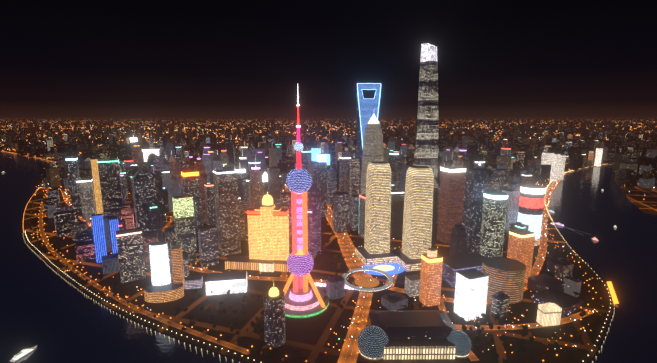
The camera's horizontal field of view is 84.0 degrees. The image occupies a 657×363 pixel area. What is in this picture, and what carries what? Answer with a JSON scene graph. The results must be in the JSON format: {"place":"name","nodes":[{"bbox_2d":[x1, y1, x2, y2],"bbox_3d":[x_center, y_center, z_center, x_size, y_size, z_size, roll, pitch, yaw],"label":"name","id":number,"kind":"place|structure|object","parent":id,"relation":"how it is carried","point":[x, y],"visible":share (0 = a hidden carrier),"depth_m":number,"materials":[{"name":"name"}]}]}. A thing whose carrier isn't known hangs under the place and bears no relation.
{"place":"outdoors","nodes":[
{"label":"outdoors","id":0,"kind":"place"},
{"bbox_2d":[39,180,594,362],"bbox_3d":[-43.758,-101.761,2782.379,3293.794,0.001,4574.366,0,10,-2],"label":"roads","id":1,"kind":"structure","parent":0,"point":[349,354],"depth_m":831.08,"materials":[{"name":"asphalt"}]},
{"bbox_2d":[0,116,656,362],"bbox_3d":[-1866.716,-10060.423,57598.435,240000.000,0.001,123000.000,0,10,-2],"label":"water","id":2,"kind":"structure","parent":0,"point":[54,317],"depth_m":856.78,"materials":[{"name":"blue liquid"}]},
{"bbox_2d":[0,117,656,362],"bbox_3d":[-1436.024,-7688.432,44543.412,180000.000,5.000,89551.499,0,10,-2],"label":"land","id":3,"kind":"structure","parent":0,"point":[311,338],"depth_m":782.63,"materials":[{"name":"grey"}]},
{"bbox_2d":[283,83,328,317],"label":"television tower","id":4,"kind":"structure","parent":3,"relation":"on","point":[303,299],"depth_m":750.62,"materials":[{"name":"pink"}]},
{"bbox_2d":[1,84,616,361],"bbox_3d":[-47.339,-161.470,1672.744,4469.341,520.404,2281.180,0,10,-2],"label":"buildings","id":5,"kind":"structure","parent":3,"relation":"on","point":[383,196],"depth_m":1008.72,"materials":[{"name":"grey concrete"}]},
{"bbox_2d":[30,189,602,362],"bbox_3d":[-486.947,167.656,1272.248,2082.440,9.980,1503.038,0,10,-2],"label":"tree trunks","id":6,"kind":"object","parent":3,"relation":"on","point":[341,310],"visible":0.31,"depth_m":713.56,"materials":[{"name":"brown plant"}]},
{"bbox_2d":[29,188,604,362],"bbox_3d":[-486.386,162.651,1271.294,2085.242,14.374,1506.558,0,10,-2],"label":"tree crowns","id":7,"kind":"object","parent":6,"relation":"on","point":[303,357],"visible":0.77,"depth_m":694.13,"materials":[{"name":"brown plant"}]},
{"bbox_2d":[0,118,656,191],"bbox_3d":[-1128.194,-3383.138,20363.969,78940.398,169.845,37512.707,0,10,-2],"label":"city","id":8,"kind":"object","parent":3,"relation":"on","point":[631,156],"visible":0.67,"depth_m":4224.73,"materials":[{"name":"grey"}]},
{"bbox_2d":[0,83,656,362],"bbox_3d":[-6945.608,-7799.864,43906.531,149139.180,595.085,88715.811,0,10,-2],"label":"lights","id":9,"kind":"object","parent":3,"relation":"on","point":[392,268],"visible":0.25,"depth_m":1655.39},
{"bbox_2d":[286,143,471,357],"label":"spheres","id":10,"kind":"object","parent":3,"relation":"on","point":[372,341],"visible":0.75,"depth_m":624.87,"materials":[{"name":"grey"}]},
{"bbox_2d":[413,43,437,182],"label":"skyscraper","id":11,"kind":"structure","parent":3,"relation":"on","point":[426,150],"depth_m":1199.17,"materials":[{"name":"grey glass"}]},
{"bbox_2d":[0,0,656,115],"label":"sky","id":12,"kind":"structure","parent":0,"point":[58,57],"materials":[{"name":"black"}]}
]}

